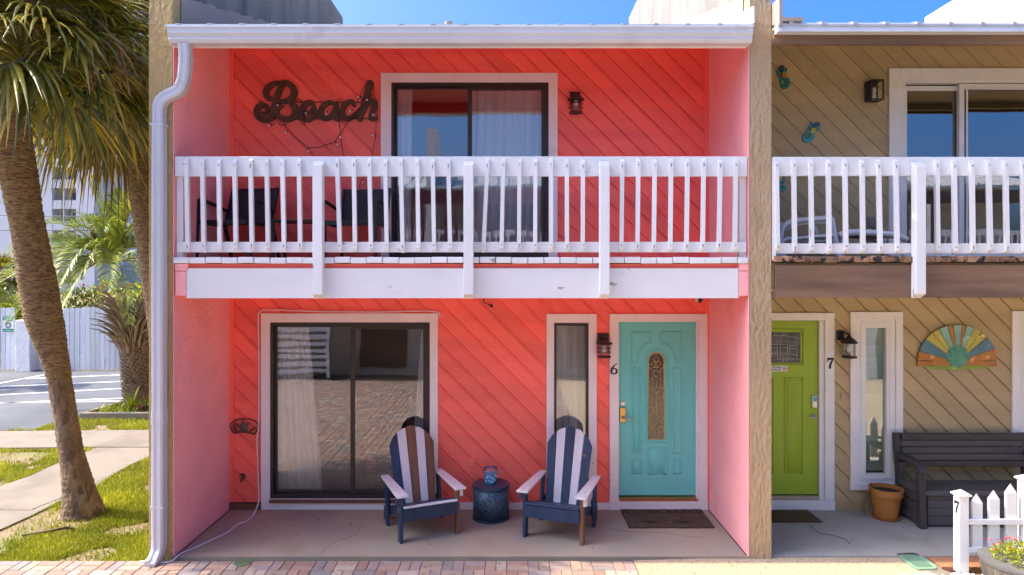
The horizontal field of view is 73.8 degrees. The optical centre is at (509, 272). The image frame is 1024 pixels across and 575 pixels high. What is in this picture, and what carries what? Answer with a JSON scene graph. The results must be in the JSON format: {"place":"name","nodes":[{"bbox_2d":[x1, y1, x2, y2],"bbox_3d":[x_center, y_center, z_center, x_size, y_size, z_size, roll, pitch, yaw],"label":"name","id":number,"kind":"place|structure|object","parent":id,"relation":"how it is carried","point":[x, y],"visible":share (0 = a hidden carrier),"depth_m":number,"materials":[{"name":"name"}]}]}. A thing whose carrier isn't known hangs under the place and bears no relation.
{"place":"outdoors","nodes":[
{"label":"outdoors","id":0,"kind":"place"},
{"bbox_2d":[0,215,99,216],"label":"power line","id":1,"kind":"object","parent":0,"point":[56,216],"visible":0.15,"depth_m":48.01,"materials":[{"name":"metal"}]},
{"bbox_2d":[0,230,131,230],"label":"power line","id":2,"kind":"object","parent":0,"point":[55,230],"visible":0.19,"depth_m":48.01,"materials":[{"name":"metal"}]},
{"bbox_2d":[0,447,148,530],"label":"garden path","id":3,"kind":"structure","parent":0,"point":[41,487],"depth_m":9.27,"materials":[{"name":"concrete"}]},
{"bbox_2d":[0,431,135,509],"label":"path joints","id":4,"kind":"object","parent":3,"relation":"on","point":[55,499],"visible":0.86,"depth_m":8.38,"materials":[{"name":"grey concrete"}]},
{"bbox_2d":[0,11,148,291],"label":"white tower","id":5,"kind":"structure","parent":0,"point":[91,278],"depth_m":98.08,"materials":[{"name":"clear concrete"}]},
{"bbox_2d":[0,430,148,448],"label":"sidewalk","id":6,"kind":"structure","parent":0,"point":[42,439],"depth_m":11.69,"materials":[{"name":"concrete"}]},
{"bbox_2d":[0,291,148,560],"bbox_3d":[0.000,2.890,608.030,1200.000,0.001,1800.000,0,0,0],"label":"ground","id":7,"kind":"structure","parent":0,"point":[6,533],"depth_m":7.91,"materials":[{"name":"green plant"}]},
{"bbox_2d":[0,307,14,369],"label":"board fence","id":8,"kind":"object","parent":7,"relation":"on","point":[9,356],"visible":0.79,"depth_m":20.07,"materials":[{"name":"white wood"}]},
{"bbox_2d":[3,316,12,331],"bbox_3d":[-14.718,1.515,20.014,0.310,0.470,0.013,0,0,0],"label":"parking sign","id":9,"kind":"object","parent":8,"relation":"attached to","point":[8,327],"visible":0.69,"depth_m":20.01,"materials":[{"name":"white metal"}]},
{"bbox_2d":[0,252,18,350],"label":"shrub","id":10,"kind":"object","parent":7,"relation":"on","point":[5,260],"visible":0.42,"depth_m":24.79,"materials":[{"name":"green plant"}]},
{"bbox_2d":[0,280,19,304],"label":"shrub","id":11,"kind":"object","parent":7,"relation":"on","point":[3,298],"visible":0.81,"depth_m":17.21,"materials":[{"name":"green plant"}]},
{"bbox_2d":[0,292,22,338],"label":"shrub","id":12,"kind":"object","parent":7,"relation":"on","point":[19,312],"visible":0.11,"depth_m":20.76,"materials":[{"name":"green plant"}]},
{"bbox_2d":[0,285,22,365],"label":"shrub","id":13,"kind":"object","parent":7,"relation":"on","point":[12,289],"visible":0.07,"depth_m":21.16,"materials":[{"name":"green plant"}]},
{"bbox_2d":[15,320,36,371],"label":"gate pillar","id":14,"kind":"structure","parent":7,"relation":"on","point":[25,356],"depth_m":19.78,"materials":[{"name":"white paint"}]},
{"bbox_2d":[22,526,73,535],"bbox_3d":[-5.088,2.843,7.503,0.508,0.066,0.116,0,0,-9],"label":"fallen frond","id":15,"kind":"object","parent":7,"relation":"on","point":[40,530],"visible":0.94,"depth_m":7.50,"materials":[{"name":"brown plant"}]},
{"bbox_2d":[0,371,122,430],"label":"parking lot","id":16,"kind":"structure","parent":7,"relation":"on","point":[25,415],"depth_m":15.97,"materials":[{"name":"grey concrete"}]},
{"bbox_2d":[0,375,122,403],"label":"parking lines","id":17,"kind":"object","parent":16,"relation":"on","point":[47,392],"visible":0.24,"depth_m":16.34,"materials":[{"name":"white paint"}]},
{"bbox_2d":[0,182,148,409],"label":"feather palm","id":18,"kind":"object","parent":7,"relation":"on","point":[128,336],"visible":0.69,"depth_m":14.33,"materials":[{"name":"green plant"}]},
{"bbox_2d":[0,0,148,521],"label":"fan palm","id":19,"kind":"object","parent":7,"relation":"on","point":[101,79],"visible":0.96,"depth_m":7.37,"materials":[{"name":"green plant"}]},
{"bbox_2d":[0,0,148,336],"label":"fan palm","id":20,"kind":"object","parent":7,"relation":"on","point":[137,191],"visible":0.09,"depth_m":10.02,"materials":[{"name":"green plant"}]},
{"bbox_2d":[37,306,128,369],"bbox_3d":[-11.482,1.921,20.103,5.310,1.939,0.094,0,0,0],"label":"board fence","id":21,"kind":"object","parent":7,"relation":"on","point":[91,349],"visible":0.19,"depth_m":20.07,"materials":[{"name":"white wood"}]},
{"bbox_2d":[60,282,122,343],"bbox_3d":[-13.440,1.601,21.409,3.053,2.594,1.578,0,0,0],"label":"shrub","id":22,"kind":"object","parent":7,"relation":"on","point":[73,302],"visible":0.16,"depth_m":21.34,"materials":[{"name":"green plant"}]},
{"bbox_2d":[68,274,143,307],"bbox_3d":[-12.943,1.428,22.524,3.578,2.940,1.676,0,0,0],"label":"shrub","id":23,"kind":"object","parent":7,"relation":"on","point":[98,286],"visible":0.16,"depth_m":22.39,"materials":[{"name":"green plant"}]},
{"bbox_2d":[79,400,148,419],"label":"kerb","id":24,"kind":"structure","parent":7,"relation":"on","point":[91,413],"depth_m":13.35,"materials":[{"name":"concrete"}]},
{"bbox_2d":[83,395,148,411],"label":"bed weeds","id":25,"kind":"object","parent":7,"relation":"on","point":[123,407],"visible":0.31,"depth_m":13.96,"materials":[{"name":"green plant"}]},
{"bbox_2d":[123,388,140,410],"bbox_3d":[-7.762,2.591,13.977,0.397,0.598,0.392,0,0,0],"label":"spiky plant","id":26,"kind":"object","parent":7,"relation":"on","point":[130,402],"visible":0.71,"depth_m":13.95,"materials":[{"name":"green plant"}]},
{"bbox_2d":[121,282,142,306],"bbox_3d":[-11.091,1.518,20.896,2.220,2.754,1.302,0,0,-16],"label":"shrub","id":27,"kind":"object","parent":7,"relation":"on","point":[138,286],"visible":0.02,"depth_m":20.78,"materials":[{"name":"green plant"}]},
{"bbox_2d":[135,405,148,411],"bbox_3d":[-7.483,2.799,14.010,0.480,0.182,0.479,0,0,0],"label":"red bromeliad","id":28,"kind":"object","parent":7,"relation":"on","point":[143,408],"visible":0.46,"depth_m":13.94,"materials":[{"name":"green plant"}]},
{"bbox_2d":[149,0,342,560],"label":"party wall","id":29,"kind":"structure","parent":7,"relation":"on","point":[162,13],"depth_m":6.69,"materials":[{"name":"paint"}]},
{"bbox_2d":[0,561,638,574],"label":"paver court","id":30,"kind":"object","parent":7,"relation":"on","point":[175,567],"visible":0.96,"depth_m":6.48,"materials":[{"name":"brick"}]},
{"bbox_2d":[233,558,252,566],"bbox_3d":[-2.587,2.806,6.600,0.200,0.012,0.200,0,0,0],"label":"valve lid","id":31,"kind":"object","parent":30,"relation":"on","point":[243,562],"visible":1,"depth_m":6.58,"materials":[{"name":"green plastic"}]},
{"bbox_2d":[143,0,754,566],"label":"coral townhouse","id":32,"kind":"structure","parent":7,"relation":"on","point":[639,166],"depth_m":8.01,"materials":[{"name":"paint"}]},
{"bbox_2d":[196,187,280,257],"bbox_3d":[-2.953,-0.551,7.461,0.652,0.834,0.707,0,0,9],"label":"sling chair","id":33,"kind":"object","parent":32,"relation":"on","point":[259,206],"visible":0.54,"depth_m":7.68,"materials":[{"name":"black fabric"}]},
{"bbox_2d":[239,473,245,481],"bbox_3d":[-3.135,2.406,7.992,0.060,0.092,0.077,0,0,0],"label":"hose spigot","id":34,"kind":"object","parent":32,"relation":"attached to","point":[243,475],"visible":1,"depth_m":7.98,"materials":[{"name":"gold metal"}]},
{"bbox_2d":[230,418,257,434],"bbox_3d":[-3.118,1.810,8.003,0.343,0.197,0.034,0,0,0],"label":"star plaque","id":35,"kind":"object","parent":32,"relation":"attached to","point":[243,425],"visible":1,"depth_m":8.00,"materials":[{"name":"metal"}]},
{"bbox_2d":[140,309,439,563],"bbox_3d":[-2.421,1.620,7.700,3.088,2.379,1.069,0,0,-29],"label":"cable","id":36,"kind":"object","parent":32,"relation":"attached to","point":[259,409],"visible":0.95,"depth_m":7.99,"materials":[{"name":"white plastic"}]},
{"bbox_2d":[271,219,326,257],"bbox_3d":[-2.324,-0.353,7.530,0.486,0.425,0.440,0,0,0],"label":"coffee table","id":37,"kind":"object","parent":32,"relation":"on","point":[295,221],"visible":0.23,"depth_m":7.33,"materials":[{"name":"black metal"}]},
{"bbox_2d":[278,327,322,488],"bbox_3d":[-2.545,1.681,8.201,0.608,2.098,0.082,0,0,0],"label":"curtain","id":38,"kind":"object","parent":32,"relation":"hanging from","point":[299,464],"visible":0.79,"depth_m":8.20,"materials":[{"name":"white fabric"}]},
{"bbox_2d":[253,80,377,122],"bbox_3d":[-2.277,-2.004,8.005,1.460,0.506,0.040,0,0,0],"label":"beach sign","id":39,"kind":"object","parent":32,"relation":"attached to","point":[274,109],"visible":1,"depth_m":8.00,"materials":[{"name":"metal"}]},
{"bbox_2d":[259,84,377,186],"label":"string lights","id":40,"kind":"object","parent":39,"relation":"hanging from","point":[367,100],"visible":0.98,"depth_m":7.98,"materials":[{"name":"plastic"}]},
{"bbox_2d":[261,313,437,509],"bbox_3d":[-1.885,1.635,8.055,2.077,2.306,0.150,0,0,0],"label":"sliding door","id":41,"kind":"structure","parent":32,"relation":"in","point":[272,498],"depth_m":8.01,"materials":[{"name":"white paint"}]},
{"bbox_2d":[325,188,392,256],"bbox_3d":[-1.685,-0.551,7.541,0.652,0.834,0.707,0,0,6],"label":"sling chair","id":42,"kind":"object","parent":32,"relation":"on","point":[362,206],"visible":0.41,"depth_m":7.77,"materials":[{"name":"black fabric"}]},
{"bbox_2d":[363,452,393,488],"bbox_3d":[-1.682,2.574,8.830,0.430,0.408,0.430,0,0,0],"label":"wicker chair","id":43,"kind":"object","parent":32,"relation":"in","point":[378,465],"visible":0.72,"depth_m":8.67,"materials":[{"name":"brown wicker"}]},
{"bbox_2d":[398,90,411,241],"bbox_3d":[-1.314,-1.219,8.201,0.282,2.118,0.082,0,0,0],"label":"curtain","id":44,"kind":"object","parent":32,"relation":"hanging from","point":[404,122],"visible":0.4,"depth_m":8.20,"materials":[{"name":"white fabric"}]},
{"bbox_2d":[410,329,422,486],"bbox_3d":[-1.093,1.681,8.201,0.270,2.098,0.062,0,0,0],"label":"curtain","id":45,"kind":"object","parent":32,"relation":"hanging from","point":[418,421],"visible":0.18,"depth_m":8.20,"materials":[{"name":"white fabric"}]},
{"bbox_2d":[381,73,557,259],"bbox_3d":[-0.479,-1.241,8.068,2.077,2.201,0.124,0,0,0],"label":"sliding door","id":46,"kind":"structure","parent":32,"relation":"in","point":[547,83],"depth_m":8.02,"materials":[{"name":"white paint"}]},
{"bbox_2d":[472,91,540,241],"bbox_3d":[0.025,-1.213,8.202,0.958,2.105,0.088,0,0,0],"label":"curtain","id":47,"kind":"object","parent":32,"relation":"hanging from","point":[506,123],"visible":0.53,"depth_m":8.20,"materials":[{"name":"white fabric"}]},
{"bbox_2d":[556,326,584,477],"bbox_3d":[0.758,1.656,8.181,0.497,2.026,0.058,0,0,0],"label":"curtain","id":48,"kind":"object","parent":32,"relation":"hanging from","point":[570,375],"visible":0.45,"depth_m":8.18,"materials":[{"name":"white fabric"}]},
{"bbox_2d":[546,314,596,505],"bbox_3d":[0.724,1.638,8.058,0.588,2.300,0.104,0,0,0],"label":"narrow window","id":49,"kind":"structure","parent":32,"relation":"in","point":[589,320],"depth_m":8.01,"materials":[{"name":"white paint"}]},
{"bbox_2d":[568,92,583,114],"bbox_3d":[0.765,-1.983,7.929,0.194,0.275,0.202,0,0,0],"label":"wall lamp","id":50,"kind":"object","parent":32,"relation":"attached to","point":[575,98],"visible":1,"depth_m":7.91,"materials":[{"name":"brown metal"}]},
{"bbox_2d":[596,333,612,357],"bbox_3d":[1.094,0.852,7.929,0.194,0.275,0.202,0,0,0],"label":"wall lamp","id":51,"kind":"object","parent":32,"relation":"attached to","point":[603,339],"visible":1,"depth_m":7.91,"materials":[{"name":"brown metal"}]},
{"bbox_2d":[610,363,617,374],"bbox_3d":[1.219,1.130,7.998,0.086,0.136,0.006,0,0,0],"label":"house number","id":52,"kind":"object","parent":32,"relation":"attached to","point":[611,370],"visible":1,"depth_m":8.00,"materials":[{"name":"black metal"}]},
{"bbox_2d":[619,322,694,494],"bbox_3d":[1.734,1.611,8.048,0.908,2.049,0.124,0,0,0],"label":"front door","id":53,"kind":"structure","parent":32,"relation":"in","point":[657,359],"depth_m":8.07,"materials":[{"name":"teal paint"}]},
{"bbox_2d":[695,298,702,302],"bbox_3d":[2.196,0.270,7.922,0.088,0.175,0.103,0,0,0],"label":"security camera","id":54,"kind":"object","parent":32,"relation":"attached to","point":[699,300],"visible":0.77,"depth_m":7.89,"materials":[{"name":"white plastic"}]},
{"bbox_2d":[173,508,748,561],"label":"porch slab","id":55,"kind":"structure","parent":7,"relation":"on","point":[375,538],"depth_m":7.10,"materials":[{"name":"concrete"}]},
{"bbox_2d":[381,425,465,543],"bbox_3d":[-0.996,2.278,7.494,0.755,1.054,0.893,0,0,-25],"label":"adirondack chair","id":56,"kind":"object","parent":55,"relation":"on","point":[411,504],"visible":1,"depth_m":7.59,"materials":[{"name":"blue paint"}]},
{"bbox_2d":[472,478,509,523],"bbox_3d":[-0.216,2.592,7.760,0.426,0.395,0.426,0,0,0],"label":"side table","id":57,"kind":"object","parent":55,"relation":"on","point":[490,503],"visible":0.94,"depth_m":7.59,"materials":[{"name":"blue metal"}]},
{"bbox_2d":[483,466,497,483],"bbox_3d":[-0.222,2.312,7.780,0.166,0.165,0.166,0,0,0],"label":"candle jar","id":58,"kind":"object","parent":57,"relation":"on","point":[490,477],"visible":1,"depth_m":7.74,"materials":[{"name":"blue glass"}]},
{"bbox_2d":[516,426,600,545],"bbox_3d":[0.574,2.278,7.435,0.755,1.054,0.893,0,0,21],"label":"adirondack chair","id":59,"kind":"object","parent":55,"relation":"on","point":[559,500],"visible":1,"depth_m":7.54,"materials":[{"name":"blue paint"}]},
{"bbox_2d":[176,510,1002,555],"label":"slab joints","id":60,"kind":"object","parent":55,"relation":"on","point":[604,527],"visible":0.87,"depth_m":7.26,"materials":[{"name":"concrete"}]},
{"bbox_2d":[621,509,714,528],"bbox_3d":[1.765,2.781,7.712,0.952,0.018,0.574,0,0,0],"label":"doormat","id":61,"kind":"object","parent":55,"relation":"on","point":[668,518],"visible":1,"depth_m":7.69,"materials":[{"name":"brown fabric"}]},
{"bbox_2d":[629,0,770,558],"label":"party wall","id":62,"kind":"structure","parent":7,"relation":"on","point":[662,11],"depth_m":6.69,"materials":[{"name":"beige paint"}]},
{"bbox_2d":[634,558,933,574],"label":"aggregate drive","id":63,"kind":"structure","parent":7,"relation":"on","point":[813,566],"depth_m":6.52,"materials":[{"name":"beige concrete"}]},
{"bbox_2d":[898,557,956,574],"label":"lid collar","id":64,"kind":"object","parent":63,"relation":"on","point":[938,571],"visible":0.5,"depth_m":6.40,"materials":[{"name":"concrete"}]},
{"bbox_2d":[896,552,936,569],"bbox_3d":[3.944,2.797,6.617,0.241,0.017,0.386,0,0,0],"label":"utility lid","id":65,"kind":"object","parent":64,"relation":"on","point":[913,560],"visible":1,"depth_m":6.58,"materials":[{"name":"green plastic"}]},
{"bbox_2d":[771,510,1003,557],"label":"porch slab","id":66,"kind":"structure","parent":7,"relation":"on","point":[871,537],"depth_m":7.16,"materials":[{"name":"grey concrete"}]},
{"bbox_2d":[771,510,821,522],"bbox_3d":[3.050,2.785,7.797,0.871,0.016,0.385,0,0,0],"label":"doormat","id":67,"kind":"object","parent":66,"relation":"on","point":[792,516],"visible":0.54,"depth_m":7.73,"materials":[{"name":"black rubber"}]},
{"bbox_2d":[861,482,903,521],"bbox_3d":[4.252,2.592,7.775,0.419,0.402,0.363,0,0,33],"label":"flower pot","id":68,"kind":"object","parent":66,"relation":"on","point":[886,498],"visible":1,"depth_m":7.67,"materials":[{"name":"ceramic"}]},
{"bbox_2d":[892,432,1023,528],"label":"storage bench","id":69,"kind":"object","parent":66,"relation":"on","point":[924,503],"visible":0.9,"depth_m":7.86,"materials":[{"name":"grey plastic"}]},
{"bbox_2d":[771,0,1023,509],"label":"tan townhouse","id":70,"kind":"structure","parent":7,"relation":"on","point":[926,155],"depth_m":8.03,"materials":[{"name":"beige wood"}]},
{"bbox_2d":[779,176,785,190],"bbox_3d":[3.171,-1.087,8.008,0.132,0.275,0.027,0,0,0],"label":"seahorse ornament","id":71,"kind":"object","parent":70,"relation":"attached to","point":[781,179],"visible":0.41,"depth_m":8.00,"materials":[{"name":"blue metal"}]},
{"bbox_2d":[776,65,789,88],"bbox_3d":[3.205,-2.288,8.008,0.161,0.276,0.027,0,0,0],"label":"seahorse ornament","id":72,"kind":"object","parent":70,"relation":"attached to","point":[784,77],"visible":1,"depth_m":8.00,"materials":[{"name":"blue metal"}]},
{"bbox_2d":[771,321,817,493],"bbox_3d":[3.171,1.599,8.047,0.929,2.050,0.127,0,0,0],"label":"front door","id":73,"kind":"structure","parent":70,"relation":"in","point":[794,344],"depth_m":8.07,"materials":[{"name":"paint"}]},
{"bbox_2d":[771,366,787,370],"bbox_3d":[3.153,1.135,8.062,0.256,0.072,0.005,0,0,0],"label":"notice sign","id":74,"kind":"object","parent":73,"relation":"attached to","point":[779,368],"visible":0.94,"depth_m":8.06,"materials":[{"name":"white"}]},
{"bbox_2d":[776,215,841,256],"bbox_3d":[3.123,-0.353,7.330,0.703,0.480,0.470,0,0,0],"label":"resin armchair","id":75,"kind":"object","parent":70,"relation":"on","point":[820,238],"visible":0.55,"depth_m":7.11,"materials":[{"name":"grey plastic"}]},
{"bbox_2d":[802,122,820,142],"bbox_3d":[3.539,-1.643,8.008,0.212,0.240,0.027,0,0,0],"label":"seahorse ornament","id":76,"kind":"object","parent":70,"relation":"attached to","point":[813,127],"visible":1,"depth_m":8.00,"materials":[{"name":"blue metal"}]},
{"bbox_2d":[827,358,833,368],"bbox_3d":[3.756,1.065,7.999,0.082,0.128,0.006,0,0,0],"label":"house number","id":77,"kind":"object","parent":70,"relation":"attached to","point":[831,359],"visible":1,"depth_m":8.00,"materials":[{"name":"black metal"}]},
{"bbox_2d":[836,330,857,358],"bbox_3d":[3.932,0.841,7.926,0.187,0.315,0.207,0,0,0],"label":"wall lamp","id":78,"kind":"object","parent":70,"relation":"attached to","point":[849,340],"visible":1,"depth_m":7.90,"materials":[{"name":"black metal"}]},
{"bbox_2d":[824,229,908,256],"bbox_3d":[3.813,-0.281,7.380,0.746,0.343,0.510,0,0,0],"label":"resin lounger","id":79,"kind":"object","parent":70,"relation":"on","point":[871,235],"visible":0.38,"depth_m":7.15,"materials":[{"name":"grey plastic"}]},
{"bbox_2d":[865,79,883,102],"bbox_3d":[4.236,-2.108,7.947,0.150,0.235,0.167,0,0,0],"label":"wall lamp","id":80,"kind":"object","parent":70,"relation":"attached to","point":[871,90],"visible":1,"depth_m":7.94,"materials":[{"name":"black metal"}]},
{"bbox_2d":[850,312,902,489],"bbox_3d":[4.303,1.512,8.056,0.618,2.094,0.105,0,0,0],"label":"narrow window","id":81,"kind":"structure","parent":70,"relation":"in","point":[876,408],"depth_m":8.02,"materials":[{"name":"white paint"}]},
{"bbox_2d":[888,68,1023,255],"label":"sliding door","id":82,"kind":"structure","parent":70,"relation":"in","point":[982,115],"depth_m":8.05,"materials":[{"name":"white paint"}]},
{"bbox_2d":[916,325,996,370],"bbox_3d":[5.242,0.888,7.988,0.929,0.540,0.072,0,0,0],"label":"sunburst plaque","id":83,"kind":"object","parent":70,"relation":"attached to","point":[956,347],"visible":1,"depth_m":7.99,"materials":[{"name":"multicoloured wood"}]},
{"bbox_2d":[1011,311,1023,446],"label":"wide window","id":84,"kind":"structure","parent":70,"relation":"in","point":[1017,317],"depth_m":8.00,"materials":[{"name":"white paint"}]},
{"bbox_2d":[927,557,982,573],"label":"red pad","id":85,"kind":"object","parent":7,"relation":"on","point":[945,563],"visible":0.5,"depth_m":6.57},
{"bbox_2d":[925,0,1023,22],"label":"party wall","id":86,"kind":"structure","parent":7,"relation":"on","point":[973,11],"depth_m":11.96,"materials":[{"name":"white paint"}]},
{"bbox_2d":[950,474,1023,573],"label":"picket fence","id":87,"kind":"object","parent":7,"relation":"on","point":[1012,521],"visible":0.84,"depth_m":6.41,"materials":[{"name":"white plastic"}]},
{"bbox_2d":[331,0,952,23],"label":"sky","id":88,"kind":"structure","parent":0,"point":[352,11],"materials":[{"name":"blue"}]},
{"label":"gravel bed","id":89,"kind":"structure","parent":0,"visible":0},
{"bbox_2d":[900,572,982,574],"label":"white gravel","id":90,"kind":"structure","parent":89,"relation":"on","point":[966,573],"depth_m":6.35,"materials":[{"name":"white gravel"}]},
{"bbox_2d":[977,535,1023,574],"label":"barrel planter","id":91,"kind":"object","parent":89,"relation":"on","point":[1006,559],"visible":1,"depth_m":6.05,"materials":[{"name":"grey wood"}]}
]}

